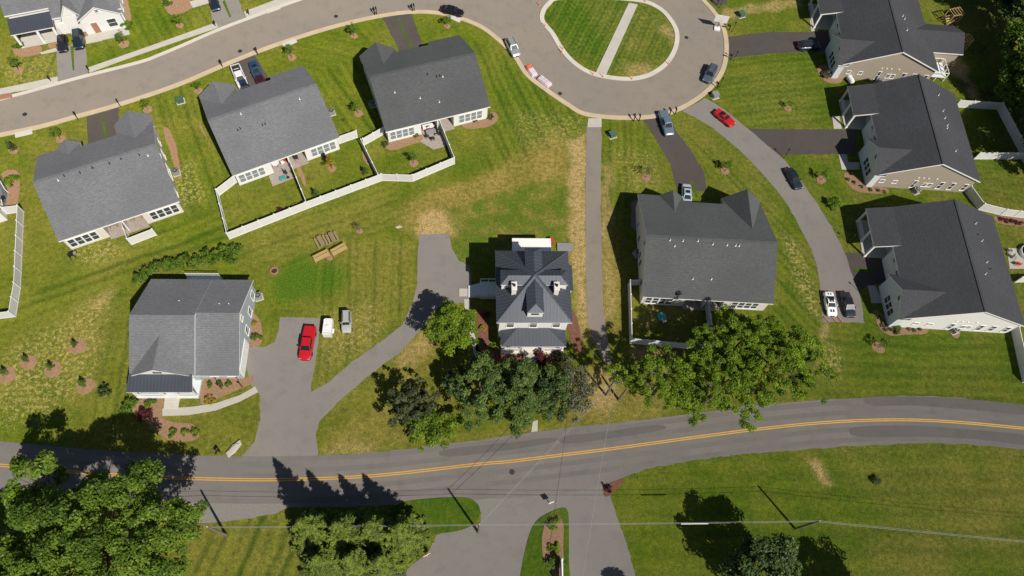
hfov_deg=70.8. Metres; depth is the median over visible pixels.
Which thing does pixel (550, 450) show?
power line
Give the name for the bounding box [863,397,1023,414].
road patch
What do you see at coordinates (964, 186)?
window
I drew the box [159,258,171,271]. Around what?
shrub
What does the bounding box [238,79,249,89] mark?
parked car
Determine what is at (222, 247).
shrub
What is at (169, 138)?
mulch bed
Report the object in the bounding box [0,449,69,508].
broadleaf tree
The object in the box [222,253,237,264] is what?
shrub
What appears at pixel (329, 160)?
young tree
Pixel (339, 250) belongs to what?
wooden bench
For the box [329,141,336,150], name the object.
window
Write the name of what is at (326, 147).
window
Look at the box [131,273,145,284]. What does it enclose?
shrub
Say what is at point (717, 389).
broadleaf tree
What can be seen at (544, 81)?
road barrier
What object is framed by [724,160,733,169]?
young tree
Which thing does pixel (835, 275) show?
shared lane
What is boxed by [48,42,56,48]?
mulch bed
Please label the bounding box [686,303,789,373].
broadleaf tree
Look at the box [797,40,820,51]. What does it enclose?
parked suv
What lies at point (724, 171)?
mulch ring
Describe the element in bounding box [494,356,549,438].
broadleaf tree
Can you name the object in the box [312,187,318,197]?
young tree
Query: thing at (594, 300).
foot path
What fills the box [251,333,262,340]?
bush
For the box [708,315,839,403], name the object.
broadleaf tree
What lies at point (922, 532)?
power line
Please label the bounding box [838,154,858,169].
front walk
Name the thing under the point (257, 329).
mulch bed
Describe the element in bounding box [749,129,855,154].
driveway
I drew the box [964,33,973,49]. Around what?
bush
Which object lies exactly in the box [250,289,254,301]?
window
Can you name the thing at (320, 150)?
window
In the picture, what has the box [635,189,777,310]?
house
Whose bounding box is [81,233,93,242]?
window
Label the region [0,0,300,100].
kerb
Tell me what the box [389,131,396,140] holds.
window
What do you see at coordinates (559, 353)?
bush
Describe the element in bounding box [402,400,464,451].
broadleaf tree
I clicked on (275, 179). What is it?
stone patio
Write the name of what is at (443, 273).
long driveway
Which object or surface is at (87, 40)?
front walk
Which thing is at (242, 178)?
window
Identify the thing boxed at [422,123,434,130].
patio sofa
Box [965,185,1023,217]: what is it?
vinyl fence
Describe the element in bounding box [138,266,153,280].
shrub
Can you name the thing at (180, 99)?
utility box
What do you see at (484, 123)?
mulch bed
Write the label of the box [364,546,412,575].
spruce tree
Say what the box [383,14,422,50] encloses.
driveway
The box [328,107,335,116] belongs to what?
air conditioner
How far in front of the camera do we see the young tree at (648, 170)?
110.42 m
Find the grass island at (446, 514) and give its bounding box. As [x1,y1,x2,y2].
[382,497,479,534]
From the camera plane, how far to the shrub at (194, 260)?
99.69 m
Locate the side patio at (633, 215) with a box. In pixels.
[631,199,637,229]
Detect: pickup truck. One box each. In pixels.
[230,63,247,89]
[299,325,316,360]
[658,110,673,136]
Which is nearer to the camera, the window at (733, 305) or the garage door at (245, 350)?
the garage door at (245, 350)
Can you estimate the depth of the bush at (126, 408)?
91.12 m
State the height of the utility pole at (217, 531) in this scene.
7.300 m
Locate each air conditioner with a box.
[171,167,180,176]
[255,292,263,301]
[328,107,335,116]
[369,99,375,108]
[632,249,638,258]
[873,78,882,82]
[910,186,921,195]
[949,328,960,335]
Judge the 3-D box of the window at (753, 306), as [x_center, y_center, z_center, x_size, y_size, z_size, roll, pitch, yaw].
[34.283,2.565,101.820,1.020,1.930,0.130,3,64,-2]
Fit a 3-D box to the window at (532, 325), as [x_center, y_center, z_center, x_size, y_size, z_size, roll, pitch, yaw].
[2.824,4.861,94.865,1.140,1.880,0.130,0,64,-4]
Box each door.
[57,22,69,33]
[89,22,101,32]
[240,338,248,376]
[829,22,836,40]
[862,123,871,144]
[882,254,894,279]
[886,247,892,253]
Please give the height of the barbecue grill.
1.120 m
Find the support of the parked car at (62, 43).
on the driveway at (65, 70)
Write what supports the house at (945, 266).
on the ground
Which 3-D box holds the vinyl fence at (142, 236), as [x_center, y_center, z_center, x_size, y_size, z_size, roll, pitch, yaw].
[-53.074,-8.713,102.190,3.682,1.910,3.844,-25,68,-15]
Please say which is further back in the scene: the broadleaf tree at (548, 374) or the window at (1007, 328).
the window at (1007, 328)
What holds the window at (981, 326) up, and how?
in the house at (945, 266)
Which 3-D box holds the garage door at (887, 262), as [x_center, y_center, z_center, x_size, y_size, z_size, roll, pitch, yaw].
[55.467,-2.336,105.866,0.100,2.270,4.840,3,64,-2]
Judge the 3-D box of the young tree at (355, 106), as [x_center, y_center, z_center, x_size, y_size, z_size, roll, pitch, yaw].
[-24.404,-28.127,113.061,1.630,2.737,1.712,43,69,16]
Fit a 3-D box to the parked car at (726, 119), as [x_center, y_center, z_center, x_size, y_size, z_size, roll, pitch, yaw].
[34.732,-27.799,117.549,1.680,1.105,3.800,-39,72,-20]
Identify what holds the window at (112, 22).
in the house at (36, 22)
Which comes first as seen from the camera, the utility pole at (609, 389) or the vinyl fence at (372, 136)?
the utility pole at (609, 389)
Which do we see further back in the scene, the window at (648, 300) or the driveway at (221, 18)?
the driveway at (221, 18)
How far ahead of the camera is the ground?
101.98 m
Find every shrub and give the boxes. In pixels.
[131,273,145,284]
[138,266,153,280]
[148,261,161,272]
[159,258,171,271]
[169,258,184,269]
[177,253,193,268]
[188,253,204,268]
[200,247,212,265]
[208,249,222,264]
[218,244,234,256]
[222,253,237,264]
[228,243,242,256]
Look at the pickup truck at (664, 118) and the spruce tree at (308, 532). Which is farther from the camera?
the pickup truck at (664, 118)
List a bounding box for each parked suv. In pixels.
[71,28,85,49]
[340,310,351,333]
[505,36,520,57]
[702,63,717,83]
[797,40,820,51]
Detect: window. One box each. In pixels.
[66,238,78,247]
[73,236,86,245]
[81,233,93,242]
[88,231,100,240]
[105,18,118,27]
[148,211,159,220]
[155,209,166,217]
[162,206,173,215]
[169,204,180,213]
[238,173,246,183]
[244,171,253,180]
[245,324,249,335]
[248,306,252,317]
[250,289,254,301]
[251,169,260,178]
[257,167,266,175]
[310,147,318,157]
[316,145,323,154]
[323,143,330,152]
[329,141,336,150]
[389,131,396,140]
[396,129,402,138]
[402,128,408,137]
[408,127,414,135]
[459,114,464,123]
[465,113,470,121]
[471,111,476,120]
[476,110,481,119]
[506,323,514,327]
[529,323,537,327]
[551,323,560,327]
[643,298,652,303]
[651,298,659,303]
[657,299,666,304]
[664,299,673,304]
[728,302,738,307]
[735,303,745,308]
[742,303,751,308]
[749,304,758,309]
[829,55,834,64]
[830,59,835,69]
[862,156,868,166]
[863,162,869,171]
[865,166,871,177]
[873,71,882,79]
[883,294,890,304]
[885,300,892,310]
[886,306,893,317]
[908,180,918,187]
[934,182,945,188]
[944,323,956,329]
[945,183,956,189]
[958,184,969,190]
[973,325,985,330]
[985,326,998,331]
[999,327,1012,331]
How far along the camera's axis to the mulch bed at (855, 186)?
113.77 m
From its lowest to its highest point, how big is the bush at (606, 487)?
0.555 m
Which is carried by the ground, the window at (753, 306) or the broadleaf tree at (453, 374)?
the broadleaf tree at (453, 374)
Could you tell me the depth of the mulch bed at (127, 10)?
120.84 m
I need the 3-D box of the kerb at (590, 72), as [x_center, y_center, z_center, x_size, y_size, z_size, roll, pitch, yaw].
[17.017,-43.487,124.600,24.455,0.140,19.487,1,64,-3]
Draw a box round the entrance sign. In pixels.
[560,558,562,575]
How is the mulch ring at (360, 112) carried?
on the ground
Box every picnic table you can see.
[314,235,328,248]
[325,231,339,243]
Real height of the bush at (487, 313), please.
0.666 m
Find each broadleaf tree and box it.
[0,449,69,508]
[0,456,209,575]
[0,528,67,573]
[386,377,440,434]
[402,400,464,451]
[422,299,477,356]
[441,364,472,399]
[448,350,509,431]
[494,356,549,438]
[530,365,570,421]
[552,357,597,423]
[605,343,711,412]
[655,344,795,433]
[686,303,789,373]
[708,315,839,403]
[718,530,801,575]
[982,0,1012,16]
[992,18,1023,66]
[993,77,1023,109]
[998,0,1023,47]
[999,48,1023,106]
[1020,118,1023,146]
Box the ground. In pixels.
[0,0,1023,575]
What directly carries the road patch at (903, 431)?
on the road
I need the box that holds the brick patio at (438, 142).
[420,132,444,149]
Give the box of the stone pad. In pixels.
[531,420,537,431]
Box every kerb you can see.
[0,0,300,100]
[0,0,728,136]
[540,0,679,80]
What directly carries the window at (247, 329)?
in the house at (188, 334)
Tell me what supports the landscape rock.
on the ground
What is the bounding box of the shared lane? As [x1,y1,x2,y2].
[682,98,863,322]
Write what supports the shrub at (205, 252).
on the ground
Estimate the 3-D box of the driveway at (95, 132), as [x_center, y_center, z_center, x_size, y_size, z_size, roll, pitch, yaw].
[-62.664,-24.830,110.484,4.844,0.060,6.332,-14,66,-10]
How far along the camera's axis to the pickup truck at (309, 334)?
95.61 m
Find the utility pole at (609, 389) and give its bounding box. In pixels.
[605,372,622,395]
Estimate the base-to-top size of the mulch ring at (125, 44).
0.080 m
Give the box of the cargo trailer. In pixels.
[322,316,334,336]
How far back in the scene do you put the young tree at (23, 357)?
93.02 m
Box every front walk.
[40,48,56,53]
[86,36,101,43]
[162,387,257,415]
[190,0,208,7]
[832,116,841,128]
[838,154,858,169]
[868,285,881,302]
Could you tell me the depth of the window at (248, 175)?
106.35 m
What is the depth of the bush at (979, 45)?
127.03 m
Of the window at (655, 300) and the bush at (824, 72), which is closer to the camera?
the window at (655, 300)
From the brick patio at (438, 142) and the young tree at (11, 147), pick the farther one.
the brick patio at (438, 142)
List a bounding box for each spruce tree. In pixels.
[289,506,340,562]
[299,544,343,575]
[324,506,366,554]
[338,545,370,575]
[357,504,395,553]
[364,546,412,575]
[383,508,433,567]
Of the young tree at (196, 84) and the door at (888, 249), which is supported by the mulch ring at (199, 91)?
the young tree at (196, 84)
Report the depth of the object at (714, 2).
129.84 m
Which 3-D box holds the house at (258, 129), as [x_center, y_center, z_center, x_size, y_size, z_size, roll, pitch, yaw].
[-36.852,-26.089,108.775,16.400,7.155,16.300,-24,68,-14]
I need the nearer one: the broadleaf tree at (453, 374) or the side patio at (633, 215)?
the broadleaf tree at (453, 374)
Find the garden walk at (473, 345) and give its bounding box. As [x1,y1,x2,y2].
[470,328,479,356]
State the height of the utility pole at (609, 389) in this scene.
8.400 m
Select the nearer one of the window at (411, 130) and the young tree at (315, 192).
the young tree at (315, 192)
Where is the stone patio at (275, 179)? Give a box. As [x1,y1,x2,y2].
[269,171,294,185]
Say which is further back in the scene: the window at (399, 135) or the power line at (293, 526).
the window at (399, 135)
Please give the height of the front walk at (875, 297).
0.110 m
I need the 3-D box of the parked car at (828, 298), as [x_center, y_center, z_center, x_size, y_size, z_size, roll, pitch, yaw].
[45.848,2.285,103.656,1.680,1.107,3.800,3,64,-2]
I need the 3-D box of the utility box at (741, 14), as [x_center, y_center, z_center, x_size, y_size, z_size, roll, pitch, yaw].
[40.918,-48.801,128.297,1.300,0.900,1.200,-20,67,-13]
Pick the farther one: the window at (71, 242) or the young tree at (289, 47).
the young tree at (289, 47)
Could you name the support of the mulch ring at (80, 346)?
on the ground
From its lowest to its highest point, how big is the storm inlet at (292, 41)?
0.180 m
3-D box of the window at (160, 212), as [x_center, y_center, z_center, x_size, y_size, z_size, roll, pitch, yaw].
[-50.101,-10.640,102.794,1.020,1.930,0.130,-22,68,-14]
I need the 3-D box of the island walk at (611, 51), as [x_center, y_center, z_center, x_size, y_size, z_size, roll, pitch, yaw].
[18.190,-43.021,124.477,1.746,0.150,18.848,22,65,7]
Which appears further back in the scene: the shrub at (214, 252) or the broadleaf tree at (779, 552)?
the shrub at (214, 252)
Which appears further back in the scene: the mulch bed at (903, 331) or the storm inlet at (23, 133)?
the storm inlet at (23, 133)
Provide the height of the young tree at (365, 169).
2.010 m
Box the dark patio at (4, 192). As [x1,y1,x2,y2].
[0,177,7,204]
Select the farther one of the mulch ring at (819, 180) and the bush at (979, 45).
the bush at (979, 45)
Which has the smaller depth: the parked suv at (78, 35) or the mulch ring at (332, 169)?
the mulch ring at (332, 169)
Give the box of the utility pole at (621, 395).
[617,388,627,400]
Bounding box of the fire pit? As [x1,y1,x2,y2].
[270,267,278,274]
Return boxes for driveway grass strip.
[70,46,73,69]
[101,117,106,137]
[222,0,230,16]
[398,19,411,48]
[690,181,697,196]
[853,269,872,271]
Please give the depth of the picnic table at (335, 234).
103.70 m
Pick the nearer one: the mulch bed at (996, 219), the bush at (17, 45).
the mulch bed at (996, 219)
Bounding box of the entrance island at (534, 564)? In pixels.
[520,508,569,575]
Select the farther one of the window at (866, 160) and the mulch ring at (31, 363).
the window at (866, 160)
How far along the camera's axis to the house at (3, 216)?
102.21 m
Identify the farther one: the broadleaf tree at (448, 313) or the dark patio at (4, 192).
the dark patio at (4, 192)
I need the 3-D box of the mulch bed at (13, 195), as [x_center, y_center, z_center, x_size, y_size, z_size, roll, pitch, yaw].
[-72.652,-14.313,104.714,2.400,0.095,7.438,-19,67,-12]
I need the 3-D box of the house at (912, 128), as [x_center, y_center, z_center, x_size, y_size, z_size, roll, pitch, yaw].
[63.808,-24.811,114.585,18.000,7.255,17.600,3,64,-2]
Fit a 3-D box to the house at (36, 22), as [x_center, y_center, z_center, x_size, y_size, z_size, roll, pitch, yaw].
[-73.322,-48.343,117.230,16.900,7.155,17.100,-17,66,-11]
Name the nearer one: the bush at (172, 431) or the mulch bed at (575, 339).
the bush at (172, 431)
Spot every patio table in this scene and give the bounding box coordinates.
[271,161,278,165]
[426,128,435,134]
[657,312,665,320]
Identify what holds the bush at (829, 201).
on the ground
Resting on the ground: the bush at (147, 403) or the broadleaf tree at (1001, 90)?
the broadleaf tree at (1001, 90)
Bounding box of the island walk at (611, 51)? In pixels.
[596,3,637,74]
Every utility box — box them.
[175,95,185,105]
[607,130,616,139]
[709,90,719,99]
[736,10,745,18]
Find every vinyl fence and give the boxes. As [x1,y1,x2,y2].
[0,204,23,318]
[121,222,156,244]
[215,130,381,238]
[362,120,454,181]
[628,279,714,349]
[957,99,1023,152]
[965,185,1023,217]
[974,152,1023,162]
[1011,326,1023,382]
[1014,276,1023,282]
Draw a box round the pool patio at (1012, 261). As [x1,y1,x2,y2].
[1006,248,1023,268]
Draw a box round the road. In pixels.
[0,395,1023,502]
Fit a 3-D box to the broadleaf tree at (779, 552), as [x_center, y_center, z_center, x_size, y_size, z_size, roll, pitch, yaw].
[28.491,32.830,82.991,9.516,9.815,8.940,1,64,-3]
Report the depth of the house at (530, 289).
94.98 m
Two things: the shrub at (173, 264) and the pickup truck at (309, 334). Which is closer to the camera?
the pickup truck at (309, 334)
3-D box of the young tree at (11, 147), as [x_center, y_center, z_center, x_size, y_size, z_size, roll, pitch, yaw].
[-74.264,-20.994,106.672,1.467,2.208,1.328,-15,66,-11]
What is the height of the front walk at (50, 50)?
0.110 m
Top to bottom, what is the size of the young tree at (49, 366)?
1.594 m
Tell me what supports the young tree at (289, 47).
on the mulch ring at (292, 58)
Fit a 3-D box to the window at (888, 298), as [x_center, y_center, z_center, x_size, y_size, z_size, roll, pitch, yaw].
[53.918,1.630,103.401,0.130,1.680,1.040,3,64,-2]
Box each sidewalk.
[0,77,57,94]
[88,23,217,72]
[244,0,291,16]
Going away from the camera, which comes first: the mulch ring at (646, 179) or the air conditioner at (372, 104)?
the mulch ring at (646, 179)
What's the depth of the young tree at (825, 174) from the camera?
111.97 m
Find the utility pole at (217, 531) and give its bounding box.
[206,526,226,535]
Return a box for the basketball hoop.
[714,14,728,30]
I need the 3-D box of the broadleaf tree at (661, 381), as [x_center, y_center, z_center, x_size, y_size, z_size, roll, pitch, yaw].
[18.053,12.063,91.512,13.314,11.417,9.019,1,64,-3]
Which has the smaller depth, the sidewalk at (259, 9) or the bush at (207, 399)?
the bush at (207, 399)
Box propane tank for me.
[846,75,854,83]
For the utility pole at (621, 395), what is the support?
on the ground
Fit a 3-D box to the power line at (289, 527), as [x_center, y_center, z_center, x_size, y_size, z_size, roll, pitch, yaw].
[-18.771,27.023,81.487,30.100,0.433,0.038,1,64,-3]
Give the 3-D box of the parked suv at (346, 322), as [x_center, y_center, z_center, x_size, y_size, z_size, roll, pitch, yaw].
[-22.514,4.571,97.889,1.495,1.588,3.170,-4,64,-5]
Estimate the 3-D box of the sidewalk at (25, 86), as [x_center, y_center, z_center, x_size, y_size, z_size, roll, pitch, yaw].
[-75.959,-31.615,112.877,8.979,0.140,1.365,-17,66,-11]
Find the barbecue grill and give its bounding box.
[67,251,75,259]
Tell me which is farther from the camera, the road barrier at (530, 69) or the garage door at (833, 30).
the garage door at (833, 30)
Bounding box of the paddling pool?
[1019,245,1023,258]
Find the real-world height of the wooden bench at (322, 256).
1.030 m
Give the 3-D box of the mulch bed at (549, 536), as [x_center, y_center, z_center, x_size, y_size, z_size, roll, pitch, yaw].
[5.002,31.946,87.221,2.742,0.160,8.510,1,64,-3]
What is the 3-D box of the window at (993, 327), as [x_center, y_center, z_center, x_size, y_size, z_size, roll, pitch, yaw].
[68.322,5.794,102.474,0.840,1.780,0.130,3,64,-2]
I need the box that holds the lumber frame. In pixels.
[941,6,964,24]
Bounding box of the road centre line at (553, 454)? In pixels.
[0,418,1023,480]
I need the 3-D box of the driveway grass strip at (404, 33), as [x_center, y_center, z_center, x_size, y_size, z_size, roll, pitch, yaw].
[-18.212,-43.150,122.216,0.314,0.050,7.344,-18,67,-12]
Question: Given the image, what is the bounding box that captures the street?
[0,0,723,132]
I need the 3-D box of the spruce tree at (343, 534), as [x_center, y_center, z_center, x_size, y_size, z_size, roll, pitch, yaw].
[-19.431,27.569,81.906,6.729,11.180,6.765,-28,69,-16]
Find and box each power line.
[235,525,477,527]
[251,524,478,526]
[480,521,780,524]
[488,384,609,514]
[489,382,614,514]
[577,522,775,524]
[583,387,614,572]
[823,522,1017,541]
[825,521,1020,540]
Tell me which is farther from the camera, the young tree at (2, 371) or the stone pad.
the stone pad
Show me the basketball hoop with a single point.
(721, 18)
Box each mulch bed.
[1,170,19,205]
[13,45,41,56]
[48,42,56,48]
[124,0,130,26]
[132,398,198,441]
[161,0,191,14]
[164,127,180,178]
[199,122,213,151]
[200,376,253,404]
[249,314,262,346]
[297,167,305,185]
[362,149,369,165]
[383,135,422,149]
[462,112,497,128]
[475,344,561,362]
[477,308,489,345]
[542,515,563,575]
[568,310,581,353]
[603,479,623,496]
[817,65,842,83]
[844,172,888,193]
[873,309,928,335]
[994,216,1023,225]
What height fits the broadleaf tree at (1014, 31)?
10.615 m
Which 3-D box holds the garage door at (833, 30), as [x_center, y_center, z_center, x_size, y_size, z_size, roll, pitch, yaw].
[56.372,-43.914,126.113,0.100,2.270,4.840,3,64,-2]
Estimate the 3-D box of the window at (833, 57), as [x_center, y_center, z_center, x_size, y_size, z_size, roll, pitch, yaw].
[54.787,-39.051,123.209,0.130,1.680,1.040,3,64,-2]
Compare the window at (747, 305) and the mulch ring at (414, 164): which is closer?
the window at (747, 305)
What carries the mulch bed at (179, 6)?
on the ground
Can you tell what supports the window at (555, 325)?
in the house at (530, 289)
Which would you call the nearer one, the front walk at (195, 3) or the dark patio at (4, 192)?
the dark patio at (4, 192)
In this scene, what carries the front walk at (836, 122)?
on the ground
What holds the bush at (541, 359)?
on the mulch bed at (498, 356)
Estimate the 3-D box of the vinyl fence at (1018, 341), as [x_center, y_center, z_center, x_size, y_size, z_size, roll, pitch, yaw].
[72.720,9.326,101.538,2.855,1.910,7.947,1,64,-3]
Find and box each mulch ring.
[0,367,15,382]
[8,147,18,153]
[14,67,23,72]
[19,355,36,369]
[44,361,60,377]
[56,135,65,142]
[68,339,86,353]
[77,378,95,393]
[119,41,128,47]
[143,106,152,112]
[176,23,183,27]
[194,88,202,94]
[288,54,296,60]
[328,165,335,171]
[350,33,357,38]
[354,110,362,116]
[409,159,418,166]
[641,173,649,181]
[721,168,729,174]
[784,105,791,111]
[816,176,825,183]
[872,342,884,352]
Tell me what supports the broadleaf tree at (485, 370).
on the ground
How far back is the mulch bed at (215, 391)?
93.71 m
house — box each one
[0,0,129,47]
[0,187,7,222]
[33,111,183,249]
[126,273,256,408]
[199,66,339,184]
[359,35,489,141]
[459,238,572,363]
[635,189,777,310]
[808,0,964,81]
[839,74,980,191]
[856,199,1023,332]
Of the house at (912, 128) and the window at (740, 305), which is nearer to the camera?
the window at (740, 305)
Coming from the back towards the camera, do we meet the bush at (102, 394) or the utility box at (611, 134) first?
the utility box at (611, 134)
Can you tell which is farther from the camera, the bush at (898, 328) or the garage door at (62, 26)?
the garage door at (62, 26)
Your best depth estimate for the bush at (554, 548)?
86.93 m
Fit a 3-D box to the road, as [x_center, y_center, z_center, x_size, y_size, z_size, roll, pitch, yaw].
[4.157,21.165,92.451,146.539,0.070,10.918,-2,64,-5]
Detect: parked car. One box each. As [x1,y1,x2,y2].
[56,34,68,52]
[209,0,220,11]
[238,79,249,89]
[248,60,262,78]
[254,74,264,83]
[440,5,463,17]
[681,183,692,201]
[713,108,735,127]
[784,167,802,189]
[822,291,837,316]
[839,292,855,317]
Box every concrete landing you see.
[464,299,469,309]
[587,118,601,126]
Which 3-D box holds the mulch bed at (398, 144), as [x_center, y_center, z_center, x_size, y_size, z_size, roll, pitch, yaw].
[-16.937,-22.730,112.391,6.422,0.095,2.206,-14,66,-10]
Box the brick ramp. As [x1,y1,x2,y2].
[0,93,12,99]
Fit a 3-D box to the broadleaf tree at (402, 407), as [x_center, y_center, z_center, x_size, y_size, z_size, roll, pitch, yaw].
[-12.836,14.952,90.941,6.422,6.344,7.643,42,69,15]
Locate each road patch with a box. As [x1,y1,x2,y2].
[438,438,556,456]
[558,425,666,443]
[849,425,1023,444]
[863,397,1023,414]
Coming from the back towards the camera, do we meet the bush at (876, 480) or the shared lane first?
the shared lane
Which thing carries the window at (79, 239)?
in the house at (89, 193)
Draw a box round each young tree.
[0,369,8,375]
[5,141,17,150]
[7,56,19,69]
[20,356,28,362]
[44,363,54,370]
[47,126,60,138]
[75,379,85,387]
[114,29,126,42]
[139,98,148,108]
[171,13,180,24]
[191,81,200,89]
[284,43,294,56]
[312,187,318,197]
[324,156,335,167]
[347,22,358,34]
[351,101,362,113]
[362,167,368,175]
[409,152,418,162]
[443,15,450,22]
[643,165,652,177]
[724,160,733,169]
[820,168,830,179]
[877,337,890,349]
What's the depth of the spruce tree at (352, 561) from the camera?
80.91 m
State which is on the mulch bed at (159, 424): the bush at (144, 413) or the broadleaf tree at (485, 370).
the bush at (144, 413)
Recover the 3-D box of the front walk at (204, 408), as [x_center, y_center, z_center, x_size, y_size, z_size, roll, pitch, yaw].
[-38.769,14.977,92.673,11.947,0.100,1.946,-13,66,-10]
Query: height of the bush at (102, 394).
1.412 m
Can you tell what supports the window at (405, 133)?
in the house at (414, 90)
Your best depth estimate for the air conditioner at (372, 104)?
114.50 m
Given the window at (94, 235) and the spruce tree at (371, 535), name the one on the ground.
the spruce tree at (371, 535)
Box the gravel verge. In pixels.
[190,502,399,522]
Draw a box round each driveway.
[57,44,87,80]
[87,107,118,143]
[210,0,244,27]
[231,55,268,88]
[243,317,321,455]
[304,233,471,430]
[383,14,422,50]
[643,118,706,191]
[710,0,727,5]
[728,32,827,58]
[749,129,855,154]
[845,253,885,289]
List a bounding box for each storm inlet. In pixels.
[15,129,32,137]
[265,5,279,13]
[282,38,296,47]
[448,15,460,22]
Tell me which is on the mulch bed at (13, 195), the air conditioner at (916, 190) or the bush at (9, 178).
the bush at (9, 178)
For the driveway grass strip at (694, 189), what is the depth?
111.66 m
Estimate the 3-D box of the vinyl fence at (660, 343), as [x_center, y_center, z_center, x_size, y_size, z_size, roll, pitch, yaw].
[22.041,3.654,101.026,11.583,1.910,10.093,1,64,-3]
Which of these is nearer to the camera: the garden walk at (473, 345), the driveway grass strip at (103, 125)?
the garden walk at (473, 345)
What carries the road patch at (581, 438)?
on the road
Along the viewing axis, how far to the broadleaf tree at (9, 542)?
76.22 m
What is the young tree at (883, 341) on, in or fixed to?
on the mulch ring at (880, 349)
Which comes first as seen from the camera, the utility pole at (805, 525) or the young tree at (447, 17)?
the utility pole at (805, 525)
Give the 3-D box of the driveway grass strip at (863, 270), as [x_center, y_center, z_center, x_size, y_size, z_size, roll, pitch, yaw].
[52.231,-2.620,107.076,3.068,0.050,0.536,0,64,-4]
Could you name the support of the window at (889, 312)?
in the house at (945, 266)
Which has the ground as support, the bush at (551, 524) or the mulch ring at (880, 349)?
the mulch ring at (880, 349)
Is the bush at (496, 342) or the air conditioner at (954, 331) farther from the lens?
the air conditioner at (954, 331)
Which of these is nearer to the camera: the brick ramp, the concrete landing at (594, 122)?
the brick ramp
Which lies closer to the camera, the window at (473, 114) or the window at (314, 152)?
the window at (314, 152)
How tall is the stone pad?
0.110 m
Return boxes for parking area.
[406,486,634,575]
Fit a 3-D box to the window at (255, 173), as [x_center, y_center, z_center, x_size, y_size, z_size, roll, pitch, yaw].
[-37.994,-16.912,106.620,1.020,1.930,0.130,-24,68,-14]
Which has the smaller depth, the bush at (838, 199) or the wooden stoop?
the wooden stoop
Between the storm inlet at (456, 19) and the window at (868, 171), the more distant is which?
the storm inlet at (456, 19)
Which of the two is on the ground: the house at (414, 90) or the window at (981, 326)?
the house at (414, 90)
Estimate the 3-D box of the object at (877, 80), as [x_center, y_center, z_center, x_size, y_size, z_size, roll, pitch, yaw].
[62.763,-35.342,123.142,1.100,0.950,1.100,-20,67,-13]
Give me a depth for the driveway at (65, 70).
115.27 m
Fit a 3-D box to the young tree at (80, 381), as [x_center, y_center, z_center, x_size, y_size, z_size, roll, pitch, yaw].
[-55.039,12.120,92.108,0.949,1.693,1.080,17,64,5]
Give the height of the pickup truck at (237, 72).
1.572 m
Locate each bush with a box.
[3,174,19,186]
[12,41,23,47]
[97,384,111,396]
[120,20,132,29]
[120,398,138,413]
[136,407,152,422]
[143,399,156,407]
[162,0,172,5]
[168,428,176,438]
[180,429,189,436]
[190,427,199,436]
[204,395,216,404]
[225,380,232,387]
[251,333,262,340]
[482,311,490,317]
[491,338,500,349]
[533,350,547,365]
[546,555,564,569]
[547,517,560,530]
[547,541,560,553]
[551,349,567,362]
[565,340,572,350]
[604,485,611,493]
[822,69,831,78]
[826,197,839,209]
[834,196,844,206]
[872,475,882,485]
[893,325,901,333]
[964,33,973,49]
[970,40,986,52]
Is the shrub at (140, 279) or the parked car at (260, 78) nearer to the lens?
the shrub at (140, 279)
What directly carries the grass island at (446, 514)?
on the ground
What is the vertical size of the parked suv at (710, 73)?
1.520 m
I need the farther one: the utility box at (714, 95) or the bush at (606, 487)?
the utility box at (714, 95)
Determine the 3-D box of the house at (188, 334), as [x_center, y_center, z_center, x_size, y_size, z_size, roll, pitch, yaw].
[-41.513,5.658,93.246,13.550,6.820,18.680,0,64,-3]
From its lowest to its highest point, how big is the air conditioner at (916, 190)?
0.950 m
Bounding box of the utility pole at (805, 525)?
[794,520,820,529]
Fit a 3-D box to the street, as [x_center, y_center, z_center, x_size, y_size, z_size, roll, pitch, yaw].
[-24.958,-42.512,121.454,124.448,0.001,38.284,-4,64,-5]
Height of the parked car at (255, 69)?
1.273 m
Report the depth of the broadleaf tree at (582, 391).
92.04 m
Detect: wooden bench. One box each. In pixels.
[312,249,329,262]
[330,243,347,256]
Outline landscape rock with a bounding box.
[226,440,241,457]
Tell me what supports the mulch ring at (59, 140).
on the ground
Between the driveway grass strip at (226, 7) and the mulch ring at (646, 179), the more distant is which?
the driveway grass strip at (226, 7)
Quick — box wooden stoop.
[557,243,572,251]
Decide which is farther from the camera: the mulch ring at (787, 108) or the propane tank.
the propane tank
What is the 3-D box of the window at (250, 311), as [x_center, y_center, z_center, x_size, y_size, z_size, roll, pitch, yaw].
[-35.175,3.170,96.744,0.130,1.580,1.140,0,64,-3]
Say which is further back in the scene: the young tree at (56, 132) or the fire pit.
the young tree at (56, 132)
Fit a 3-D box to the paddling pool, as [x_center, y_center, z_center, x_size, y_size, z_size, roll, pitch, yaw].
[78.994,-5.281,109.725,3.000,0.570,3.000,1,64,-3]
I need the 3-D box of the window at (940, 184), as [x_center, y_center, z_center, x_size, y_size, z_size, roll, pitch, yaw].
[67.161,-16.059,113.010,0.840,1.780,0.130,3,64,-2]
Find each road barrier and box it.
[525,64,537,76]
[537,75,551,87]
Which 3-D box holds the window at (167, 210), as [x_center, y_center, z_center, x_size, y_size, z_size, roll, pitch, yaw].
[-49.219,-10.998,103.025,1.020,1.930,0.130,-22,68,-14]
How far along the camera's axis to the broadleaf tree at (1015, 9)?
122.34 m
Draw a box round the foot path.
[585,126,611,363]

